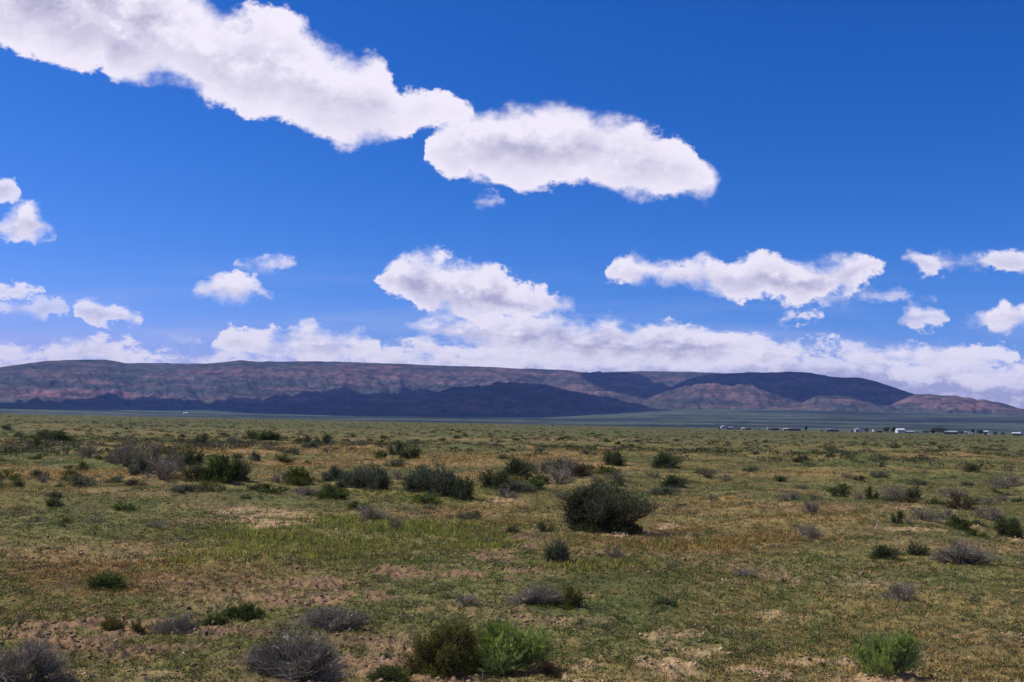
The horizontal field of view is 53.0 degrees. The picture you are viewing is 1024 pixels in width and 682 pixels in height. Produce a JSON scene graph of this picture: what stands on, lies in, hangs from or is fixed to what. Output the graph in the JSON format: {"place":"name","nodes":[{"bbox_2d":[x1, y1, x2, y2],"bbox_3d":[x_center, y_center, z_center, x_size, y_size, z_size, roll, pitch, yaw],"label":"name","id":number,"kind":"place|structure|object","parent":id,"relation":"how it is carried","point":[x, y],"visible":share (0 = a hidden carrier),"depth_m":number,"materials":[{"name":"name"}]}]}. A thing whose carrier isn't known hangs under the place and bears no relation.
{"place":"outdoors","nodes":[
{"label":"outdoors","id":0,"kind":"place"},
{"bbox_2d":[0,414,1023,681],"bbox_3d":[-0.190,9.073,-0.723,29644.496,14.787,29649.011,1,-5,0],"label":"ground","id":1,"kind":"structure","parent":0,"point":[370,640],"depth_m":18.12,"materials":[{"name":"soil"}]},
{"bbox_2d":[0,469,22,478],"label":"olive shrub","id":2,"kind":"object","parent":1,"relation":"on","point":[5,473],"visible":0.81,"depth_m":34.38,"materials":[{"name":"green plant"}]},
{"bbox_2d":[0,634,77,681],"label":"dead shrub","id":3,"kind":"object","parent":1,"relation":"on","point":[43,664],"visible":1,"depth_m":9.21,"materials":[{"name":"grey plant"}]},
{"bbox_2d":[25,428,80,440],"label":"greasewood bush","id":4,"kind":"object","parent":1,"relation":"on","point":[58,435],"visible":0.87,"depth_m":85.97,"materials":[{"name":"green plant"}]},
{"bbox_2d":[45,496,64,507],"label":"greasewood bush","id":5,"kind":"object","parent":1,"relation":"on","point":[48,502],"visible":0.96,"depth_m":26.05,"materials":[{"name":"green plant"}]},
{"bbox_2d":[68,474,103,486],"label":"sagebrush","id":6,"kind":"object","parent":1,"relation":"on","point":[78,481],"visible":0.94,"depth_m":33.72,"materials":[{"name":"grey plant"}]},
{"bbox_2d":[73,441,101,457],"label":"dead shrub","id":7,"kind":"object","parent":1,"relation":"on","point":[84,450],"visible":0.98,"depth_m":53.72,"materials":[{"name":"grey plant"}]},
{"bbox_2d":[84,571,132,591],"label":"green shrub","id":8,"kind":"object","parent":1,"relation":"on","point":[108,580],"visible":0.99,"depth_m":13.84,"materials":[{"name":"green plant"}]},
{"bbox_2d":[97,614,128,631],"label":"olive shrub","id":9,"kind":"object","parent":1,"relation":"on","point":[111,624],"visible":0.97,"depth_m":11.47,"materials":[{"name":"green plant"}]},
{"bbox_2d":[106,439,142,465],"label":"dead shrub","id":10,"kind":"object","parent":1,"relation":"on","point":[127,456],"visible":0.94,"depth_m":44.28,"materials":[{"name":"grey plant"}]},
{"bbox_2d":[109,502,139,511],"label":"green shrub","id":11,"kind":"object","parent":1,"relation":"on","point":[118,507],"visible":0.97,"depth_m":25.48,"materials":[{"name":"green plant"}]},
{"bbox_2d":[121,478,145,485],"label":"brown shrub","id":12,"kind":"object","parent":1,"relation":"on","point":[130,482],"visible":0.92,"depth_m":34.26,"materials":[{"name":"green plant"}]},
{"bbox_2d":[129,616,148,633],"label":"olive shrub","id":13,"kind":"object","parent":1,"relation":"on","point":[138,628],"visible":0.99,"depth_m":11.35,"materials":[{"name":"green plant"}]},
{"bbox_2d":[126,457,155,474],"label":"sagebrush","id":14,"kind":"object","parent":1,"relation":"on","point":[140,466],"visible":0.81,"depth_m":37.85,"materials":[{"name":"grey plant"}]},
{"bbox_2d":[132,440,163,461],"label":"dead shrub","id":15,"kind":"object","parent":1,"relation":"on","point":[156,453],"visible":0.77,"depth_m":44.84,"materials":[{"name":"grey plant"}]},
{"bbox_2d":[138,453,183,478],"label":"dead shrub","id":16,"kind":"object","parent":1,"relation":"on","point":[160,469],"visible":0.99,"depth_m":35.79,"materials":[{"name":"grey plant"}]},
{"bbox_2d":[145,610,196,634],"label":"dead shrub","id":17,"kind":"object","parent":1,"relation":"on","point":[181,625],"visible":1,"depth_m":11.32,"materials":[{"name":"grey plant"}]},
{"bbox_2d":[158,451,188,470],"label":"dead shrub","id":18,"kind":"object","parent":1,"relation":"on","point":[179,459],"visible":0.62,"depth_m":40.33,"materials":[{"name":"grey plant"}]},
{"bbox_2d":[163,451,193,464],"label":"greasewood bush","id":19,"kind":"object","parent":1,"relation":"on","point":[179,454],"visible":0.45,"depth_m":44.32,"materials":[{"name":"green plant"}]},
{"bbox_2d":[164,482,216,493],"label":"sagebrush","id":20,"kind":"object","parent":1,"relation":"on","point":[181,488],"visible":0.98,"depth_m":28.57,"materials":[{"name":"green plant"}]},
{"bbox_2d":[177,461,211,481],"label":"greasewood bush","id":21,"kind":"object","parent":1,"relation":"on","point":[194,470],"visible":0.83,"depth_m":35.46,"materials":[{"name":"green plant"}]},
{"bbox_2d":[181,444,207,463],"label":"greasewood bush","id":22,"kind":"object","parent":1,"relation":"on","point":[199,457],"visible":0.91,"depth_m":44.59,"materials":[{"name":"green plant"}]},
{"bbox_2d":[196,479,224,491],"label":"olive shrub","id":23,"kind":"object","parent":1,"relation":"on","point":[210,485],"visible":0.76,"depth_m":29.10,"materials":[{"name":"green plant"}]},
{"bbox_2d":[198,612,229,626],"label":"green shrub","id":24,"kind":"object","parent":1,"relation":"on","point":[216,619],"visible":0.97,"depth_m":11.80,"materials":[{"name":"green plant"}]},
{"bbox_2d":[196,450,240,482],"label":"green shrub","id":25,"kind":"object","parent":1,"relation":"on","point":[217,468],"visible":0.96,"depth_m":35.32,"materials":[{"name":"green plant"}]},
{"bbox_2d":[229,456,253,480],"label":"greasewood bush","id":26,"kind":"object","parent":1,"relation":"on","point":[243,472],"visible":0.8,"depth_m":35.92,"materials":[{"name":"green plant"}]},
{"bbox_2d":[217,602,267,620],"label":"green shrub","id":27,"kind":"object","parent":1,"relation":"on","point":[231,612],"visible":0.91,"depth_m":12.12,"materials":[{"name":"green plant"}]},
{"bbox_2d":[252,429,281,440],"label":"green shrub","id":28,"kind":"object","parent":1,"relation":"on","point":[264,435],"visible":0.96,"depth_m":96.05,"materials":[{"name":"green plant"}]},
{"bbox_2d":[244,639,289,675],"bbox_3d":[-2.281,3.000,9.716,0.562,0.372,0.339,0,-5,9],"label":"sagebrush","id":29,"kind":"object","parent":1,"relation":"on","point":[251,666],"visible":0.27,"depth_m":9.68,"materials":[{"name":"grey plant"}]},
{"bbox_2d":[256,483,282,492],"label":"green shrub","id":30,"kind":"object","parent":1,"relation":"on","point":[265,486],"visible":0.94,"depth_m":30.43,"materials":[{"name":"green plant"}]},
{"bbox_2d":[267,470,289,482],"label":"dead shrub","id":31,"kind":"object","parent":1,"relation":"on","point":[276,478],"visible":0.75,"depth_m":36.19,"materials":[{"name":"grey plant"}]},
{"bbox_2d":[273,452,298,462],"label":"olive shrub","id":32,"kind":"object","parent":1,"relation":"on","point":[283,458],"visible":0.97,"depth_m":51.63,"materials":[{"name":"green plant"}]},
{"bbox_2d":[228,621,357,681],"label":"dead shrub","id":33,"kind":"object","parent":1,"relation":"on","point":[310,658],"visible":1,"depth_m":9.52,"materials":[{"name":"grey plant"}]},
{"bbox_2d":[281,464,320,485],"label":"yellow green shrub","id":34,"kind":"object","parent":1,"relation":"on","point":[300,478],"visible":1,"depth_m":35.56,"materials":[{"name":"green plant"}]},
{"bbox_2d":[291,484,318,494],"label":"dead shrub","id":35,"kind":"object","parent":1,"relation":"on","point":[306,491],"visible":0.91,"depth_m":30.62,"materials":[{"name":"grey plant"}]},
{"bbox_2d":[299,439,329,448],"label":"sagebrush","id":36,"kind":"object","parent":1,"relation":"on","point":[312,444],"visible":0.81,"depth_m":75.80,"materials":[{"name":"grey plant"}]},
{"bbox_2d":[313,432,332,444],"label":"greasewood bush","id":37,"kind":"object","parent":1,"relation":"on","point":[326,439],"visible":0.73,"depth_m":87.93,"materials":[{"name":"green plant"}]},
{"bbox_2d":[285,603,374,631],"bbox_3d":[-2.067,3.122,11.587,1.086,0.355,0.632,2,-5,-7],"label":"dead shrub","id":38,"kind":"object","parent":1,"relation":"on","point":[330,620],"visible":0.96,"depth_m":11.58,"materials":[{"name":"grey plant"}]},
{"bbox_2d":[309,485,350,499],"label":"green shrub","id":39,"kind":"object","parent":1,"relation":"on","point":[328,493],"visible":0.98,"depth_m":30.20,"materials":[{"name":"green plant"}]},
{"bbox_2d":[321,465,347,480],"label":"sagebrush","id":40,"kind":"object","parent":1,"relation":"on","point":[335,473],"visible":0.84,"depth_m":36.65,"materials":[{"name":"green plant"}]},
{"bbox_2d":[322,479,351,491],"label":"greasewood bush","id":41,"kind":"object","parent":1,"relation":"on","point":[341,485],"visible":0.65,"depth_m":34.15,"materials":[{"name":"green plant"}]},
{"bbox_2d":[339,466,373,487],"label":"sagebrush","id":42,"kind":"object","parent":1,"relation":"on","point":[356,481],"visible":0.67,"depth_m":34.99,"materials":[{"name":"green plant"}]},
{"bbox_2d":[351,502,389,519],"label":"dead shrub","id":43,"kind":"object","parent":1,"relation":"on","point":[370,511],"visible":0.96,"depth_m":24.89,"materials":[{"name":"grey plant"}]},
{"bbox_2d":[351,458,393,490],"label":"sagebrush","id":44,"kind":"object","parent":1,"relation":"on","point":[380,481],"visible":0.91,"depth_m":33.89,"materials":[{"name":"green plant"}]},
{"bbox_2d":[363,662,419,681],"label":"green shrub","id":45,"kind":"object","parent":1,"relation":"on","point":[390,673],"visible":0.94,"depth_m":9.41,"materials":[{"name":"green plant"}]},
{"bbox_2d":[387,439,405,454],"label":"greasewood bush","id":46,"kind":"object","parent":1,"relation":"on","point":[390,450],"visible":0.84,"depth_m":65.81,"materials":[{"name":"green plant"}]},
{"bbox_2d":[396,443,421,458],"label":"greasewood bush","id":47,"kind":"object","parent":1,"relation":"on","point":[411,455],"visible":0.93,"depth_m":59.77,"materials":[{"name":"green plant"}]},
{"bbox_2d":[401,464,435,491],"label":"sagebrush","id":48,"kind":"object","parent":1,"relation":"on","point":[411,483],"visible":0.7,"depth_m":31.51,"materials":[{"name":"green plant"}]},
{"bbox_2d":[406,491,440,503],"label":"green shrub","id":49,"kind":"object","parent":1,"relation":"on","point":[423,499],"visible":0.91,"depth_m":29.37,"materials":[{"name":"green plant"}]},
{"bbox_2d":[415,457,457,496],"bbox_3d":[-2.160,4.106,30.676,1.480,1.273,0.983,5,-6,-43],"label":"sagebrush","id":50,"kind":"object","parent":1,"relation":"on","point":[444,481],"visible":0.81,"depth_m":30.64,"materials":[{"name":"green plant"}]},
{"bbox_2d":[398,613,487,678],"bbox_3d":[-0.615,2.945,9.860,1.014,0.669,0.548,2,-5,-11],"label":"olive shrub","id":51,"kind":"object","parent":1,"relation":"on","point":[446,650],"visible":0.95,"depth_m":9.80,"materials":[{"name":"green plant"}]},
{"bbox_2d":[448,475,477,499],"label":"greasewood bush","id":52,"kind":"object","parent":1,"relation":"on","point":[458,491],"visible":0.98,"depth_m":30.29,"materials":[{"name":"green plant"}]},
{"bbox_2d":[445,593,485,606],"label":"dead shrub","id":53,"kind":"object","parent":1,"relation":"on","point":[465,600],"visible":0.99,"depth_m":13.43,"materials":[{"name":"grey plant"}]},
{"bbox_2d":[473,466,518,488],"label":"greasewood bush","id":54,"kind":"object","parent":1,"relation":"on","point":[489,479],"visible":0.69,"depth_m":31.79,"materials":[{"name":"green plant"}]},
{"bbox_2d":[493,486,521,498],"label":"dead shrub","id":55,"kind":"object","parent":1,"relation":"on","point":[511,494],"visible":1,"depth_m":30.65,"materials":[{"name":"grey plant"}]},
{"bbox_2d":[461,617,558,675],"bbox_3d":[-0.124,2.991,10.031,1.139,0.596,0.567,2,-5,-10],"label":"rabbitbrush","id":56,"kind":"object","parent":1,"relation":"on","point":[501,652],"visible":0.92,"depth_m":9.95,"materials":[{"name":"green plant"}]},
{"bbox_2d":[0,433,1023,681],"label":"herbs","id":57,"kind":"object","parent":1,"relation":"on","point":[408,587],"visible":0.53,"depth_m":15.52,"materials":[{"name":"green plant"}]},
{"bbox_2d":[0,438,1023,681],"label":"forbs","id":58,"kind":"object","parent":1,"relation":"on","point":[512,612],"visible":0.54,"depth_m":16.93,"materials":[{"name":"green plant"}]},
{"bbox_2d":[0,413,1023,470],"bbox_3d":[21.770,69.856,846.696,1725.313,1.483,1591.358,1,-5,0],"label":"distant scrub","id":59,"kind":"object","parent":1,"relation":"on","point":[48,442],"visible":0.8,"depth_m":98.22,"materials":[{"name":"green plant"}]},
{"bbox_2d":[0,452,1023,681],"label":"clods","id":60,"kind":"object","parent":1,"relation":"on","point":[369,629],"visible":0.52,"depth_m":13.43,"materials":[{"name":"brown soil"}]},
{"bbox_2d":[493,480,539,492],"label":"sagebrush","id":61,"kind":"object","parent":1,"relation":"on","point":[526,487],"visible":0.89,"depth_m":31.43,"materials":[{"name":"green plant"}]},
{"bbox_2d":[499,455,538,476],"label":"greasewood bush","id":62,"kind":"object","parent":1,"relation":"on","point":[514,466],"visible":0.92,"depth_m":45.96,"materials":[{"name":"green plant"}]},
{"bbox_2d":[502,581,564,603],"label":"dead shrub","id":63,"kind":"object","parent":1,"relation":"on","point":[526,596],"visible":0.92,"depth_m":13.60,"materials":[{"name":"grey plant"}]},
{"bbox_2d":[521,477,547,489],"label":"green shrub","id":64,"kind":"object","parent":1,"relation":"on","point":[538,484],"visible":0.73,"depth_m":32.37,"materials":[{"name":"green plant"}]},
{"bbox_2d":[528,458,550,473],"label":"dead shrub","id":65,"kind":"object","parent":1,"relation":"on","point":[543,467],"visible":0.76,"depth_m":47.37,"materials":[{"name":"grey plant"}]},
{"bbox_2d":[525,658,564,677],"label":"brown shrub","id":66,"kind":"object","parent":1,"relation":"on","point":[547,667],"visible":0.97,"depth_m":9.81,"materials":[{"name":"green plant"}]},
{"bbox_2d":[534,521,555,531],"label":"greasewood bush","id":67,"kind":"object","parent":1,"relation":"on","point":[542,527],"visible":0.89,"depth_m":22.99,"materials":[{"name":"green plant"}]},
{"bbox_2d":[536,594,566,606],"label":"sagebrush","id":68,"kind":"object","parent":1,"relation":"on","point":[552,601],"visible":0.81,"depth_m":13.51,"materials":[{"name":"green plant"}]},
{"bbox_2d":[543,538,571,562],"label":"sagebrush","id":69,"kind":"object","parent":1,"relation":"on","point":[554,552],"visible":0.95,"depth_m":17.43,"materials":[{"name":"green plant"}]},
{"bbox_2d":[541,465,579,484],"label":"dead shrub","id":70,"kind":"object","parent":1,"relation":"on","point":[564,476],"visible":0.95,"depth_m":41.40,"materials":[{"name":"grey plant"}]},
{"bbox_2d":[547,454,579,473],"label":"dead shrub","id":71,"kind":"object","parent":1,"relation":"on","point":[558,465],"visible":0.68,"depth_m":47.85,"materials":[{"name":"grey plant"}]},
{"bbox_2d":[558,582,590,609],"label":"olive shrub","id":72,"kind":"object","parent":1,"relation":"on","point":[570,596],"visible":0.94,"depth_m":13.41,"materials":[{"name":"green plant"}]},
{"bbox_2d":[567,462,595,477],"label":"brown shrub","id":73,"kind":"object","parent":1,"relation":"on","point":[581,470],"visible":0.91,"depth_m":45.99,"materials":[{"name":"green plant"}]},
{"bbox_2d":[557,478,664,534],"bbox_3d":[2.299,3.758,23.199,2.456,1.276,2.015,2,-5,-7],"label":"greasewood bush","id":74,"kind":"object","parent":1,"relation":"on","point":[595,511],"visible":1,"depth_m":23.07,"materials":[{"name":"green plant"}]},
{"bbox_2d":[599,449,627,465],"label":"greasewood bush","id":75,"kind":"object","parent":1,"relation":"on","point":[616,459],"visible":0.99,"depth_m":54.53,"materials":[{"name":"green plant"}]},
{"bbox_2d":[602,467,628,478],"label":"dead shrub","id":76,"kind":"object","parent":1,"relation":"on","point":[616,473],"visible":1,"depth_m":40.51,"materials":[{"name":"grey plant"}]},
{"bbox_2d":[652,597,677,606],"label":"greasewood bush","id":77,"kind":"object","parent":1,"relation":"on","point":[668,601],"visible":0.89,"depth_m":13.59,"materials":[{"name":"green plant"}]},
{"bbox_2d":[648,450,683,468],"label":"greasewood bush","id":78,"kind":"object","parent":1,"relation":"on","point":[664,460],"visible":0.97,"depth_m":54.09,"materials":[{"name":"green plant"}]},
{"bbox_2d":[647,484,689,495],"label":"sagebrush","id":79,"kind":"object","parent":1,"relation":"on","point":[657,491],"visible":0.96,"depth_m":35.59,"materials":[{"name":"green plant"}]},
{"bbox_2d":[657,473,695,487],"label":"greasewood bush","id":80,"kind":"object","parent":1,"relation":"on","point":[678,482],"visible":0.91,"depth_m":40.62,"materials":[{"name":"green plant"}]},
{"bbox_2d":[731,566,758,576],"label":"dead shrub","id":81,"kind":"object","parent":1,"relation":"on","point":[744,571],"visible":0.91,"depth_m":16.24,"materials":[{"name":"grey plant"}]},
{"bbox_2d":[792,523,826,538],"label":"dead shrub","id":82,"kind":"object","parent":1,"relation":"on","point":[812,533],"visible":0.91,"depth_m":22.52,"materials":[{"name":"grey plant"}]},
{"bbox_2d":[797,498,825,512],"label":"dead shrub","id":83,"kind":"object","parent":1,"relation":"on","point":[809,506],"visible":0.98,"depth_m":27.89,"materials":[{"name":"grey plant"}]},
{"bbox_2d":[829,486,849,497],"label":"greasewood bush","id":84,"kind":"object","parent":1,"relation":"on","point":[842,492],"visible":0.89,"depth_m":36.15,"materials":[{"name":"green plant"}]},
{"bbox_2d":[863,486,879,499],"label":"green shrub","id":85,"kind":"object","parent":1,"relation":"on","point":[868,493],"visible":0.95,"depth_m":34.80,"materials":[{"name":"green plant"}]},
{"bbox_2d":[845,627,926,678],"bbox_3d":[3.602,3.006,9.875,0.760,0.547,0.390,0,-5,10],"label":"rabbitbrush","id":86,"kind":"object","parent":1,"relation":"on","point":[893,656],"visible":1,"depth_m":9.85,"materials":[{"name":"green plant"}]},
{"bbox_2d":[866,543,910,559],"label":"greasewood bush","id":87,"kind":"object","parent":1,"relation":"on","point":[880,552],"visible":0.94,"depth_m":19.08,"materials":[{"name":"green plant"}]},
{"bbox_2d":[890,507,905,523],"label":"greasewood bush","id":88,"kind":"object","parent":1,"relation":"on","point":[899,517],"visible":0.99,"depth_m":23.83,"materials":[{"name":"green plant"}]},
{"bbox_2d":[879,485,919,497],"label":"dead shrub","id":89,"kind":"object","parent":1,"relation":"on","point":[894,491],"visible":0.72,"depth_m":36.21,"materials":[{"name":"grey plant"}]},
{"bbox_2d":[879,579,920,599],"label":"dead shrub","id":90,"kind":"object","parent":1,"relation":"on","point":[898,590],"visible":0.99,"depth_m":14.36,"materials":[{"name":"grey plant"}]},
{"bbox_2d":[903,485,922,499],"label":"greasewood bush","id":91,"kind":"object","parent":1,"relation":"on","point":[914,493],"visible":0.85,"depth_m":35.60,"materials":[{"name":"green plant"}]},
{"bbox_2d":[903,477,932,485],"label":"sagebrush","id":92,"kind":"object","parent":1,"relation":"on","point":[917,480],"visible":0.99,"depth_m":44.04,"materials":[{"name":"green plant"}]},
{"bbox_2d":[905,540,931,555],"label":"greasewood bush","id":93,"kind":"object","parent":1,"relation":"on","point":[917,550],"visible":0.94,"depth_m":19.48,"materials":[{"name":"green plant"}]},
{"bbox_2d":[907,506,942,520],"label":"dead shrub","id":94,"kind":"object","parent":1,"relation":"on","point":[924,516],"visible":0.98,"depth_m":24.60,"materials":[{"name":"grey plant"}]},
{"bbox_2d":[936,486,970,496],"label":"dead shrub","id":95,"kind":"object","parent":1,"relation":"on","point":[943,492],"visible":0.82,"depth_m":37.17,"materials":[{"name":"grey plant"}]},
{"bbox_2d":[942,514,975,530],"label":"green shrub","id":96,"kind":"object","parent":1,"relation":"on","point":[954,521],"visible":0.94,"depth_m":23.80,"materials":[{"name":"green plant"}]},
{"bbox_2d":[944,489,980,509],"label":"brown shrub","id":97,"kind":"object","parent":1,"relation":"on","point":[955,502],"visible":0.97,"depth_m":27.87,"materials":[{"name":"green plant"}]},
{"bbox_2d":[929,536,998,563],"bbox_3d":[8.211,3.783,18.504,1.188,0.550,1.063,3,-5,-23],"label":"dead shrub","id":98,"kind":"object","parent":1,"relation":"on","point":[967,555],"visible":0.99,"depth_m":18.47,"materials":[{"name":"grey plant"}]},
{"bbox_2d":[960,463,981,471],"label":"greasewood bush","id":99,"kind":"object","parent":1,"relation":"on","point":[972,467],"visible":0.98,"depth_m":53.48,"materials":[{"name":"green plant"}]},
{"bbox_2d":[967,505,1006,519],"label":"dead shrub","id":100,"kind":"object","parent":1,"relation":"on","point":[991,515],"visible":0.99,"depth_m":26.37,"materials":[{"name":"grey plant"}]},
{"bbox_2d":[988,472,1023,488],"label":"dead shrub","id":101,"kind":"object","parent":1,"relation":"on","point":[1011,481],"visible":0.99,"depth_m":42.74,"materials":[{"name":"grey plant"}]},
{"bbox_2d":[993,514,1023,537],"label":"greasewood bush","id":102,"kind":"object","parent":1,"relation":"on","point":[1015,528],"visible":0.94,"depth_m":23.77,"materials":[{"name":"green plant"}]},
{"bbox_2d":[0,360,1023,434],"bbox_3d":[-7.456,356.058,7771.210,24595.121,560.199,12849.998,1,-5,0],"label":"hills","id":103,"kind":"structure","parent":0,"point":[333,390],"depth_m":7272.59,"materials":[{"name":"stone"}]},
{"bbox_2d":[0,0,1023,408],"label":"sky","id":104,"kind":"structure","parent":0,"point":[833,188],"materials":[{"name":"blue"}]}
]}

